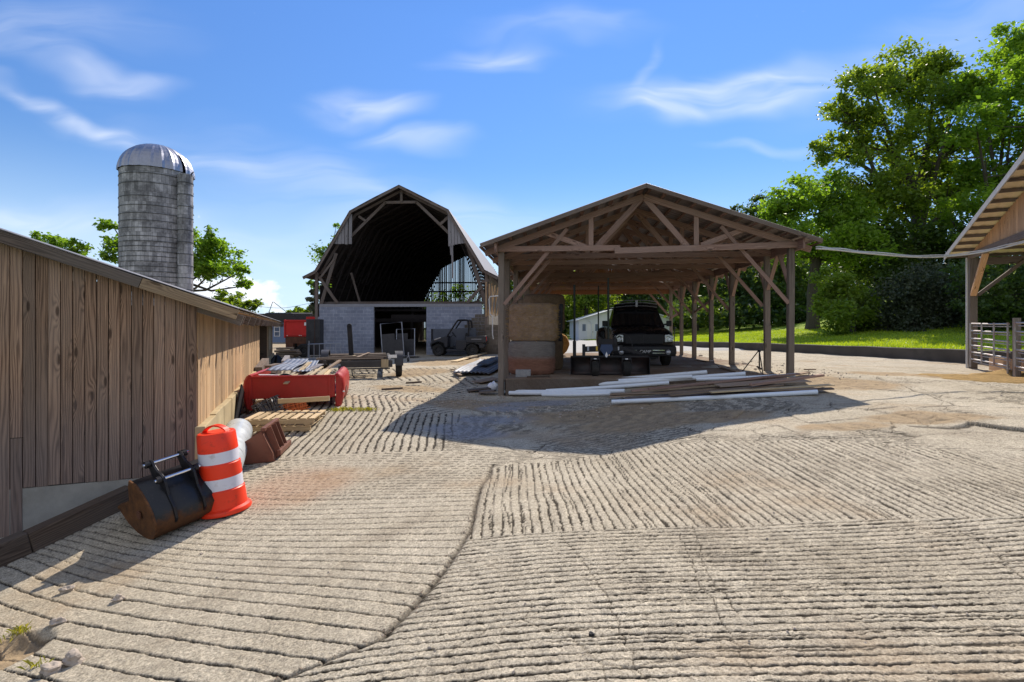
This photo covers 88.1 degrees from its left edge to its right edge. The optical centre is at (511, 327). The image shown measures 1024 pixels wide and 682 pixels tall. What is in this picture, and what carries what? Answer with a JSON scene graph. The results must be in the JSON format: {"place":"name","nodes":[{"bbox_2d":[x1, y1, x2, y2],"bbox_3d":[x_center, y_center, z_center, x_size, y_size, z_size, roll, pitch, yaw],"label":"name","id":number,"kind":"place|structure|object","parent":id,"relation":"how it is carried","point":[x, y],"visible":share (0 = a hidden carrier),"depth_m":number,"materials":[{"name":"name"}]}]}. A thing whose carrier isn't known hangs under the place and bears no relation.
{"place":"outdoors","nodes":[
{"label":"outdoors","id":0,"kind":"place"},
{"bbox_2d":[297,319,323,356],"bbox_3d":[-10.979,0.586,28.779,1.139,2.059,1.070,0,0,-3],"label":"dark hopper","id":1,"kind":"object","parent":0,"point":[314,331],"visible":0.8,"depth_m":28.63,"materials":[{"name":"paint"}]},
{"bbox_2d":[396,328,418,357],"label":"pen gate","id":2,"kind":"structure","parent":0,"point":[409,345],"depth_m":27.88,"materials":[{"name":"metal"}]},
{"bbox_2d":[431,328,475,348],"bbox_3d":[-3.290,0.647,30.086,2.560,1.200,0.430,0,0,3],"label":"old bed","id":3,"kind":"object","parent":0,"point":[459,333],"visible":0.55,"depth_m":29.90,"materials":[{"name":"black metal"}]},
{"bbox_2d":[0,339,1023,681],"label":"concrete yard","id":4,"kind":"structure","parent":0,"point":[380,529],"depth_m":4.41,"materials":[{"name":"concrete"}]},
{"bbox_2d":[0,621,53,669],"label":"corner weeds","id":5,"kind":"object","parent":4,"relation":"on","point":[19,631],"visible":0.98,"depth_m":4.07,"materials":[{"name":"green plant"}]},
{"bbox_2d":[39,661,61,676],"bbox_3d":[-2.971,2.198,3.408,0.115,0.068,0.110,0,0,-44],"label":"stone","id":6,"kind":"object","parent":4,"relation":"on","point":[50,668],"visible":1,"depth_m":3.39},
{"bbox_2d":[49,617,66,626],"bbox_3d":[-3.572,2.310,4.167,0.112,0.064,0.097,0,0,-39],"label":"stone","id":7,"kind":"object","parent":4,"relation":"on","point":[56,621],"visible":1,"depth_m":4.14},
{"bbox_2d":[0,485,128,566],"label":"timber kerb","id":8,"kind":"structure","parent":4,"relation":"on","point":[29,541],"depth_m":5.82,"materials":[{"name":"wood"}]},
{"bbox_2d":[58,585,74,593],"bbox_3d":[-4.000,2.354,4.753,0.122,0.070,0.076,0,0,-27],"label":"stone","id":9,"kind":"object","parent":4,"relation":"on","point":[64,589],"visible":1,"depth_m":4.74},
{"bbox_2d":[62,648,85,666],"bbox_3d":[-2.887,2.179,3.482,0.160,0.097,0.097,0,0,32],"label":"stone","id":10,"kind":"object","parent":4,"relation":"on","point":[73,657],"visible":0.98,"depth_m":3.46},
{"bbox_2d":[111,594,125,602],"bbox_3d":[-3.283,2.264,4.410,0.104,0.090,0.081,0,0,0],"label":"stone","id":11,"kind":"object","parent":4,"relation":"on","point":[118,598],"visible":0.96,"depth_m":4.39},
{"bbox_2d":[118,449,213,538],"bbox_3d":[-3.945,1.834,6.092,1.027,0.798,0.808,0,8,34],"label":"excavator bucket","id":12,"kind":"object","parent":4,"relation":"on","point":[159,503],"visible":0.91,"depth_m":5.79,"materials":[{"name":"paint"}]},
{"bbox_2d":[196,424,251,518],"bbox_3d":[-3.454,1.656,6.264,0.576,1.021,0.576,-6,2,-17],"label":"traffic barrel","id":13,"kind":"object","parent":4,"relation":"on","point":[220,468],"visible":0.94,"depth_m":6.09,"materials":[{"name":"plastic"}]},
{"bbox_2d":[226,418,252,467],"bbox_3d":[-4.121,1.768,7.787,0.426,0.580,1.844,0,0,-22],"label":"pipe roll","id":14,"kind":"object","parent":4,"relation":"on","point":[243,428],"visible":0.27,"depth_m":8.07,"materials":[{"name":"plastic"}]},
{"bbox_2d":[243,418,290,464],"bbox_3d":[-3.838,1.746,8.211,0.631,0.521,0.963,-1,0,-11],"label":"loader bucket","id":15,"kind":"object","parent":4,"relation":"on","point":[268,442],"visible":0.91,"depth_m":7.79,"materials":[{"name":"brown paint"}]},
{"bbox_2d":[251,394,287,413],"bbox_3d":[-4.721,1.583,10.286,0.636,0.525,0.394,0,0,-32],"label":"wire coil","id":16,"kind":"object","parent":4,"relation":"on","point":[268,404],"visible":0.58,"depth_m":10.20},
{"bbox_2d":[271,355,281,363],"bbox_3d":[-10.265,1.444,23.245,0.854,0.505,1.373,0,0,0],"label":"black tarp","id":17,"kind":"object","parent":4,"relation":"on","point":[276,359],"visible":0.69,"depth_m":22.86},
{"bbox_2d":[252,416,323,431],"bbox_3d":[-4.207,1.785,9.778,1.209,0.116,0.960,0,0,-6],"label":"pallet","id":18,"kind":"object","parent":4,"relation":"on","point":[292,427],"visible":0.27,"depth_m":9.34,"materials":[{"name":"brown wood"}]},
{"bbox_2d":[245,410,325,424],"bbox_3d":[-4.155,1.660,9.749,1.212,0.116,0.960,0,0,-8],"label":"pallet","id":19,"kind":"object","parent":18,"relation":"on","point":[306,417],"visible":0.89,"depth_m":9.51,"materials":[{"name":"brown wood"}]},
{"bbox_2d":[278,396,329,403],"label":"plank","id":20,"kind":"object","parent":19,"relation":"on","point":[304,399],"visible":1,"depth_m":10.18,"materials":[{"name":"brown wood"}]},
{"bbox_2d":[279,402,310,410],"bbox_3d":[-4.341,1.604,10.515,0.625,0.382,0.268,0,0,-24],"label":"wire coil","id":21,"kind":"object","parent":4,"relation":"on","point":[303,405],"visible":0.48,"depth_m":10.47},
{"bbox_2d":[243,367,348,410],"bbox_3d":[-4.722,1.328,11.856,1.975,0.735,2.030,0,0,-14],"label":"truck bed","id":22,"kind":"object","parent":4,"relation":"on","point":[256,386],"visible":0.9,"depth_m":10.92,"materials":[{"name":"red paint"}]},
{"bbox_2d":[283,362,311,383],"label":"plank","id":23,"kind":"object","parent":22,"relation":"on","point":[307,364],"visible":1,"depth_m":11.62,"materials":[{"name":"brown wood"}]},
{"bbox_2d":[310,366,322,374],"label":"plank","id":24,"kind":"object","parent":22,"relation":"in","point":[317,370],"visible":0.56,"depth_m":11.90,"materials":[{"name":"brown wood"}]},
{"bbox_2d":[299,364,323,374],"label":"plank","id":25,"kind":"object","parent":24,"relation":"on","point":[313,367],"visible":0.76,"depth_m":12.12,"materials":[{"name":"grey"}]},
{"bbox_2d":[291,360,318,371],"bbox_3d":[-4.849,0.901,12.459,0.401,0.118,2.210,0,0,-15],"label":"metal sheet","id":26,"kind":"object","parent":25,"relation":"on","point":[312,364],"visible":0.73,"depth_m":12.54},
{"bbox_2d":[266,358,307,370],"bbox_3d":[-5.158,0.853,12.227,0.521,0.128,2.315,0,0,-13],"label":"metal sheet","id":27,"kind":"object","parent":26,"relation":"on","point":[288,364],"visible":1,"depth_m":11.99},
{"bbox_2d":[284,317,314,349],"bbox_3d":[-12.389,0.466,33.614,1.960,2.309,5.660,0,0,-2],"label":"dump truck","id":28,"kind":"object","parent":4,"relation":"on","point":[295,334],"visible":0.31,"depth_m":30.84,"materials":[{"name":"red paint"}]},
{"bbox_2d":[308,341,340,358],"bbox_3d":[-9.205,1.144,26.033,1.745,0.950,0.386,0,0,0],"label":"metal rack","id":29,"kind":"object","parent":4,"relation":"on","point":[309,344],"visible":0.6,"depth_m":25.86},
{"bbox_2d":[327,406,379,411],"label":"weeds","id":30,"kind":"object","parent":4,"relation":"on","point":[351,408],"visible":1,"depth_m":10.76,"materials":[{"name":"green plant"}]},
{"bbox_2d":[317,324,402,377],"bbox_3d":[-5.491,0.769,19.359,2.780,1.813,4.770,0,0,-14],"label":"flatbed trailer","id":31,"kind":"object","parent":4,"relation":"on","point":[381,360],"visible":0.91,"depth_m":17.50,"materials":[{"name":"paint"}]},
{"bbox_2d":[270,466,491,681],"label":"crease grit","id":32,"kind":"object","parent":4,"relation":"on","point":[428,580],"visible":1,"depth_m":3.82,"materials":[{"name":"brown stone"}]},
{"bbox_2d":[380,322,407,357],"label":"pen gate","id":33,"kind":"structure","parent":4,"relation":"on","point":[390,344],"depth_m":27.35,"materials":[{"name":"metal"}]},
{"bbox_2d":[430,319,488,355],"bbox_3d":[-2.912,0.572,29.691,3.120,2.047,1.453,0,0,3],"label":"utility vehicle","id":34,"kind":"object","parent":4,"relation":"on","point":[461,346],"visible":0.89,"depth_m":29.02,"materials":[{"name":"black plastic"}]},
{"bbox_2d":[472,377,497,382],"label":"plank","id":35,"kind":"object","parent":4,"relation":"on","point":[486,379],"visible":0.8,"depth_m":16.02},
{"bbox_2d":[509,391,610,394],"bbox_3d":[1.153,1.627,13.203,2.654,0.240,0.100,0,0,23],"label":"pvc pipe","id":36,"kind":"object","parent":4,"relation":"on","point":[525,392],"visible":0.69,"depth_m":13.34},
{"bbox_2d":[504,389,624,392],"bbox_3d":[1.198,1.600,13.261,3.272,0.283,0.100,0,0,25],"label":"pvc pipe","id":37,"kind":"object","parent":4,"relation":"on","point":[617,390],"visible":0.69,"depth_m":12.87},
{"bbox_2d":[546,381,668,390],"bbox_3d":[2.290,1.458,12.958,2.993,0.388,0.090,0,0,17],"label":"pvc pipe","id":38,"kind":"object","parent":37,"relation":"on","point":[630,385],"visible":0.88,"depth_m":12.82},
{"bbox_2d":[541,392,609,395],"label":"pvc pipe","id":39,"kind":"object","parent":4,"relation":"on","point":[579,394],"visible":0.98,"depth_m":12.77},
{"bbox_2d":[201,372,1016,676],"bbox_3d":[3.936,1.698,8.311,21.385,1.038,11.983,0,0,0],"label":"yard grit","id":40,"kind":"object","parent":4,"relation":"on","point":[513,671],"visible":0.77,"depth_m":4.54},
{"bbox_2d":[322,359,1002,447],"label":"soil crumbs","id":41,"kind":"object","parent":4,"relation":"on","point":[530,404],"visible":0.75,"depth_m":12.47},
{"bbox_2d":[599,372,745,385],"bbox_3d":[3.009,1.373,13.354,5.317,0.652,0.110,0,0,18],"label":"pvc pipe","id":42,"kind":"object","parent":4,"relation":"on","point":[670,380],"visible":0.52,"depth_m":13.03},
{"bbox_2d":[618,374,691,380],"bbox_3d":[2.389,1.391,13.706,4.341,0.494,0.100,0,0,24],"label":"pvc pipe","id":43,"kind":"object","parent":42,"relation":"on","point":[677,377],"visible":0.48,"depth_m":13.05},
{"bbox_2d":[609,383,788,397],"bbox_3d":[4.157,1.361,11.649,3.969,0.434,0.280,0,0,8],"label":"plank","id":44,"kind":"object","parent":4,"relation":"on","point":[691,389],"visible":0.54,"depth_m":11.68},
{"bbox_2d":[610,388,817,394],"bbox_3d":[4.096,1.352,11.146,4.074,0.342,0.200,0,0,25],"label":"plank","id":45,"kind":"object","parent":44,"relation":"on","point":[668,392],"visible":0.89,"depth_m":11.34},
{"bbox_2d":[631,377,786,391],"bbox_3d":[4.348,1.262,11.767,3.339,0.358,0.200,0,0,4],"label":"plank","id":46,"kind":"object","parent":45,"relation":"on","point":[637,390],"visible":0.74,"depth_m":11.70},
{"bbox_2d":[648,373,800,389],"bbox_3d":[4.636,1.179,11.571,3.333,0.356,0.140,0,0,-2],"label":"plank","id":47,"kind":"object","parent":46,"relation":"on","point":[720,381],"visible":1,"depth_m":11.52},
{"bbox_2d":[696,373,795,380],"bbox_3d":[5.229,1.122,11.894,2.054,0.228,0.080,0,0,17],"label":"pvc pipe","id":48,"kind":"object","parent":46,"relation":"on","point":[713,378],"visible":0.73,"depth_m":11.99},
{"bbox_2d":[714,378,811,386],"bbox_3d":[5.254,1.166,11.231,1.780,0.152,0.760,0,0,8],"label":"plywood sheet","id":49,"kind":"object","parent":46,"relation":"on","point":[736,383],"visible":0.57,"depth_m":11.17,"materials":[{"name":"brown wood"}]},
{"bbox_2d":[749,374,824,385],"bbox_3d":[5.750,1.092,11.023,2.019,0.175,0.100,0,0,-21],"label":"plank","id":50,"kind":"object","parent":49,"relation":"on","point":[786,380],"visible":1,"depth_m":10.95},
{"bbox_2d":[668,384,783,395],"bbox_3d":[4.371,1.281,10.850,2.281,0.249,0.200,0,0,2],"label":"plank","id":51,"kind":"object","parent":45,"relation":"on","point":[707,391],"visible":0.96,"depth_m":10.79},
{"bbox_2d":[709,384,834,392],"bbox_3d":[5.199,1.225,10.609,2.439,0.181,0.160,0,0,1],"label":"plank","id":52,"kind":"object","parent":45,"relation":"on","point":[771,388],"visible":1,"depth_m":10.55,"materials":[{"name":"brown wood"}]},
{"bbox_2d":[611,390,817,403],"bbox_3d":[3.995,1.408,10.686,3.912,0.418,0.090,0,0,15],"label":"pvc pipe","id":53,"kind":"object","parent":4,"relation":"on","point":[727,396],"visible":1,"depth_m":10.63,"materials":[{"name":"plastic"}]},
{"bbox_2d":[625,387,833,398],"bbox_3d":[4.397,1.372,10.956,4.042,0.350,0.180,0,0,13],"label":"plank","id":54,"kind":"object","parent":4,"relation":"on","point":[726,393],"visible":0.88,"depth_m":10.98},
{"bbox_2d":[915,373,1023,383],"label":"loose hay","id":55,"kind":"object","parent":4,"relation":"on","point":[998,379],"visible":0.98,"depth_m":13.05,"materials":[{"name":"plant"}]},
{"bbox_2d":[1014,322,1023,376],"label":"pipe gate","id":56,"kind":"structure","parent":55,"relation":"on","point":[1015,349],"depth_m":13.68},
{"bbox_2d":[969,323,1010,373],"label":"pipe gate","id":57,"kind":"structure","parent":4,"relation":"on","point":[993,347],"depth_m":15.41,"materials":[{"name":"metal"}]},
{"bbox_2d":[968,369,1023,376],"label":"hay heap","id":58,"kind":"object","parent":4,"relation":"on","point":[1001,372],"visible":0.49,"depth_m":14.30,"materials":[{"name":"plant"}]},
{"bbox_2d":[989,357,1023,370],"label":"feed board","id":59,"kind":"object","parent":4,"relation":"on","point":[994,368],"visible":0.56,"depth_m":15.97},
{"bbox_2d":[1012,318,1020,376],"bbox_3d":[13.297,0.625,13.939,0.140,1.750,0.140,0,0,28],"label":"gate post","id":60,"kind":"object","parent":4,"relation":"on","point":[1018,355],"visible":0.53,"depth_m":13.89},
{"bbox_2d":[0,0,1023,327],"label":"sky","id":61,"kind":"structure","parent":0,"point":[288,117],"materials":[{"name":"blue"}]},
{"bbox_2d":[463,340,743,355],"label":"gravel road","id":62,"kind":"structure","parent":0,"point":[579,343],"depth_m":32.38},
{"bbox_2d":[505,351,774,395],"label":"shed slab","id":63,"kind":"structure","parent":0,"point":[563,377],"depth_m":14.45,"materials":[{"name":"concrete"}]},
{"bbox_2d":[516,369,530,376],"bbox_3d":[0.302,1.235,14.224,0.401,0.190,0.210,0,0,4],"label":"cinder block","id":64,"kind":"object","parent":63,"relation":"on","point":[523,372],"depth_m":14.12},
{"bbox_2d":[508,341,555,374],"bbox_3d":[0.572,0.848,15.338,1.394,0.993,1.387,0,0,0],"label":"hay bale","id":65,"kind":"object","parent":63,"relation":"on","point":[537,357],"visible":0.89,"depth_m":14.76},
{"bbox_2d":[505,303,562,341],"bbox_3d":[0.616,-0.147,15.303,1.533,1.128,1.585,0,0,-43],"label":"hay bale","id":66,"kind":"object","parent":65,"relation":"on","point":[536,322],"visible":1,"depth_m":14.80,"materials":[{"name":"plant"}]},
{"bbox_2d":[558,304,562,340],"bbox_3d":[1.497,-0.148,16.400,0.130,1.144,0.500,0,0,0],"label":"black sheet","id":67,"kind":"object","parent":66,"relation":"hanging from","point":[560,314],"visible":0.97,"depth_m":16.16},
{"bbox_2d":[554,332,563,369],"bbox_3d":[0.976,0.759,17.401,1.432,1.248,1.443,0,0,0],"label":"hay bale","id":68,"kind":"object","parent":63,"relation":"on","point":[559,364],"visible":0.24,"depth_m":16.91},
{"bbox_2d":[523,294,564,330],"bbox_3d":[1.046,-0.480,17.510,1.416,1.248,1.409,0,0,0],"label":"hay bale","id":69,"kind":"object","parent":68,"relation":"on","point":[556,299],"visible":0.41,"depth_m":16.95},
{"bbox_2d":[562,334,568,353],"bbox_3d":[2.281,0.857,26.912,1.192,1.180,1.247,0,0,0],"label":"hay bale","id":70,"kind":"object","parent":63,"relation":"on","point":[565,343],"visible":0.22,"depth_m":26.31},
{"bbox_2d":[573,285,575,355],"bbox_3d":[1.984,-0.211,16.800,0.105,2.287,0.110,0,0,0],"label":"steel prop","id":71,"kind":"object","parent":63,"relation":"on","point":[574,319],"visible":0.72,"depth_m":16.79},
{"bbox_2d":[607,278,608,338],"bbox_3d":[2.838,-0.488,15.600,0.057,1.942,0.060,0,0,0],"label":"steel prop","id":72,"kind":"object","parent":63,"relation":"on","point":[607,308],"visible":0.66,"depth_m":15.58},
{"bbox_2d":[570,333,649,375],"bbox_3d":[2.724,0.756,14.646,2.184,1.181,0.609,0,0,5],"label":"grading blade","id":73,"kind":"object","parent":63,"relation":"on","point":[597,365],"visible":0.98,"depth_m":14.79,"materials":[{"name":"black metal"}]},
{"bbox_2d":[596,300,675,364],"bbox_3d":[4.580,0.148,20.056,2.557,2.286,6.160,0,0,6],"label":"pickup truck","id":74,"kind":"object","parent":63,"relation":"on","point":[641,325],"visible":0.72,"depth_m":17.89,"materials":[{"name":"black paint"}]},
{"bbox_2d":[479,183,822,395],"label":"open shed","id":75,"kind":"structure","parent":63,"relation":"on","point":[646,238],"depth_m":15.00,"materials":[{"name":"timber"},{"name":"galvanised steel"}]},
{"bbox_2d":[816,240,1023,257],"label":"power cable","id":76,"kind":"object","parent":75,"relation":"hanging from","point":[910,256],"visible":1,"depth_m":13.68,"materials":[{"name":"rubber"}]},
{"bbox_2d":[629,370,706,376],"bbox_3d":[2.669,1.395,14.158,4.852,0.581,0.110,0,0,11],"label":"pvc pipe","id":77,"kind":"object","parent":63,"relation":"on","point":[701,372],"visible":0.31,"depth_m":13.79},
{"bbox_2d":[742,350,763,374],"bbox_3d":[6.483,0.935,14.405,0.588,0.672,1.527,0,0,22],"label":"surveyor tripod","id":78,"kind":"object","parent":63,"relation":"on","point":[759,351],"visible":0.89,"depth_m":14.15,"materials":[{"name":"black metal"}]},
{"bbox_2d":[567,264,1023,350],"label":"lawn","id":79,"kind":"structure","parent":0,"point":[756,328],"depth_m":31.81,"materials":[{"name":"plant"}]},
{"bbox_2d":[563,290,630,320],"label":"woodland tree","id":80,"kind":"object","parent":79,"relation":"on","point":[586,304],"visible":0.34,"depth_m":67.08,"materials":[{"name":"green plant"}]},
{"bbox_2d":[609,289,665,314],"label":"woodland tree","id":81,"kind":"object","parent":79,"relation":"on","point":[623,297],"visible":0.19,"depth_m":70.26,"materials":[{"name":"green plant"}]},
{"bbox_2d":[657,274,725,330],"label":"woodland tree","id":82,"kind":"object","parent":79,"relation":"on","point":[665,303],"visible":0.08,"depth_m":65.65,"materials":[{"name":"green plant"}]},
{"bbox_2d":[691,269,780,323],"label":"woodland tree","id":83,"kind":"object","parent":79,"relation":"on","point":[721,285],"visible":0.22,"depth_m":58.76,"materials":[{"name":"green plant"}]},
{"bbox_2d":[730,193,768,324],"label":"dark pine","id":84,"kind":"object","parent":79,"relation":"on","point":[753,199],"visible":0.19,"depth_m":75.99,"materials":[{"name":"green plant"}]},
{"bbox_2d":[740,253,831,322],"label":"woodland tree","id":85,"kind":"object","parent":79,"relation":"on","point":[801,270],"visible":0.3,"depth_m":53.15,"materials":[{"name":"green plant"}]},
{"bbox_2d":[752,165,920,329],"bbox_3d":[24.606,-5.927,39.895,14.471,12.656,10.146,0,0,0],"label":"round tree","id":86,"kind":"object","parent":79,"relation":"on","point":[838,222],"visible":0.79,"depth_m":38.55,"materials":[{"name":"green plant"}]},
{"bbox_2d":[802,265,889,335],"bbox_3d":[20.647,-1.544,33.143,5.606,4.889,4.890,0,0,-35],"label":"leafy bush","id":87,"kind":"object","parent":79,"relation":"on","point":[854,311],"visible":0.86,"depth_m":32.57,"materials":[{"name":"green plant"}]},
{"bbox_2d":[804,35,998,268],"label":"maple tree","id":88,"kind":"object","parent":79,"relation":"on","point":[899,183],"visible":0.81,"depth_m":41.66,"materials":[{"name":"green plant"}]},
{"bbox_2d":[827,210,992,312],"bbox_3d":[29.937,-4.315,39.222,12.358,9.419,9.103,0,0,-23],"label":"shade tree","id":89,"kind":"object","parent":79,"relation":"on","point":[876,269],"visible":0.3,"depth_m":38.62,"materials":[{"name":"green plant"}]},
{"bbox_2d":[868,258,979,331],"bbox_3d":[24.814,-1.636,31.538,8.148,5.328,5.639,0,0,0],"label":"cedar bush","id":90,"kind":"object","parent":79,"relation":"on","point":[913,303],"visible":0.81,"depth_m":30.75,"materials":[{"name":"green plant"}]},
{"bbox_2d":[909,20,1023,295],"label":"sunlit tree","id":91,"kind":"object","parent":79,"relation":"on","point":[991,106],"visible":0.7,"depth_m":36.93,"materials":[{"name":"green plant"}]},
{"bbox_2d":[939,255,1023,331],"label":"dark thicket","id":92,"kind":"object","parent":79,"relation":"on","point":[992,310],"visible":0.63,"depth_m":26.86,"materials":[{"name":"green plant"}]},
{"bbox_3d":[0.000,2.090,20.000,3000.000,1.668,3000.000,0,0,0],"label":"ground","id":93,"kind":"structure","parent":0,"visible":0},
{"bbox_2d":[29,230,93,255],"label":"tree","id":94,"kind":"object","parent":93,"relation":"on","point":[57,240],"visible":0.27,"depth_m":56.88,"materials":[{"name":"green plant"}]},
{"bbox_2d":[0,228,283,537],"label":"board barn","id":95,"kind":"structure","parent":93,"relation":"on","point":[106,386],"depth_m":6.39,"materials":[{"name":"wood"}]},
{"bbox_2d":[234,384,244,418],"bbox_3d":[-5.232,1.510,10.148,0.042,0.809,0.742,0,0,-13],"label":"leaning sheet","id":96,"kind":"object","parent":95,"relation":"attached to","point":[239,403],"visible":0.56,"depth_m":10.13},
{"bbox_2d":[254,358,268,371],"bbox_3d":[-7.556,1.211,16.000,0.200,0.465,1.717,0,0,-19],"label":"timber","id":97,"kind":"object","parent":95,"relation":"attached to","point":[261,364],"visible":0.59,"depth_m":15.74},
{"bbox_2d":[116,143,194,304],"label":"concrete silo","id":98,"kind":"object","parent":93,"relation":"on","point":[155,210],"visible":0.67,"depth_m":40.04,"materials":[{"name":"concrete"},{"name":"galvanised steel"}]},
{"bbox_2d":[91,217,253,291],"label":"ash tree","id":99,"kind":"object","parent":93,"relation":"on","point":[208,265],"visible":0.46,"depth_m":58.82,"materials":[{"name":"green plant"}]},
{"bbox_2d":[209,287,264,312],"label":"tree","id":100,"kind":"object","parent":93,"relation":"on","point":[254,305],"visible":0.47,"depth_m":55.72,"materials":[{"name":"green plant"}]},
{"bbox_2d":[260,313,314,342],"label":"blue house","id":101,"kind":"structure","parent":93,"relation":"on","point":[278,334],"depth_m":53.47,"materials":[{"name":"grey"}]},
{"bbox_2d":[285,306,304,312],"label":"distant tree","id":102,"kind":"object","parent":93,"relation":"on","point":[297,309],"visible":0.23,"depth_m":113.09,"materials":[{"name":"green plant"}]},
{"bbox_2d":[305,270,319,316],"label":"tree","id":103,"kind":"object","parent":93,"relation":"on","point":[312,300],"visible":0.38,"depth_m":45.50,"materials":[{"name":"green plant"}]},
{"bbox_2d":[306,223,339,291],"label":"tree","id":104,"kind":"object","parent":93,"relation":"on","point":[321,254],"visible":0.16,"depth_m":65.39,"materials":[{"name":"green plant"}]},
{"bbox_2d":[302,185,512,354],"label":"gambrel barn","id":105,"kind":"structure","parent":93,"relation":"on","point":[389,255],"depth_m":34.31,"materials":[{"name":"dark timber"},{"name":"galvanised steel"},{"name":"concrete block"}]},
{"bbox_2d":[424,284,482,308],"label":"tree","id":106,"kind":"object","parent":93,"relation":"on","point":[444,295],"visible":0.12,"depth_m":83.99,"materials":[{"name":"green plant"}]},
{"bbox_2d":[566,307,668,339],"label":"white building","id":107,"kind":"structure","parent":93,"relation":"on","point":[586,327],"depth_m":58.00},
{"bbox_2d":[587,324,593,339],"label":"door","id":108,"kind":"structure","parent":107,"relation":"in","point":[588,325],"depth_m":57.98,"materials":[{"name":"paint"}]},
{"bbox_2d":[497,226,939,335],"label":"woodland","id":109,"kind":"object","parent":93,"relation":"on","point":[752,311],"visible":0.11,"depth_m":52.59,"materials":[{"name":"green plant"}]},
{"bbox_2d":[673,341,1023,363],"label":"retaining wall","id":110,"kind":"structure","parent":93,"relation":"on","point":[944,355],"depth_m":22.26,"materials":[{"name":"concrete"}]},
{"bbox_2d":[944,151,1023,368],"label":"gabled barn","id":111,"kind":"structure","parent":93,"relation":"on","point":[997,220],"depth_m":15.92,"materials":[{"name":"wood"}]},
{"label":"plank","id":112,"kind":"object","parent":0,"visible":0},
{"bbox_2d":[453,358,497,373],"bbox_3d":[-1.014,1.358,19.162,1.302,0.363,3.198,0,0,13],"label":"metal sheet","id":113,"kind":"object","parent":112,"relation":"on","point":[472,367],"visible":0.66,"depth_m":18.52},
{"bbox_2d":[477,356,497,364],"bbox_3d":[-0.839,1.212,19.549,0.403,0.258,1.737,0,0,17],"label":"metal sheet","id":114,"kind":"object","parent":113,"relation":"on","point":[488,361],"visible":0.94,"depth_m":19.41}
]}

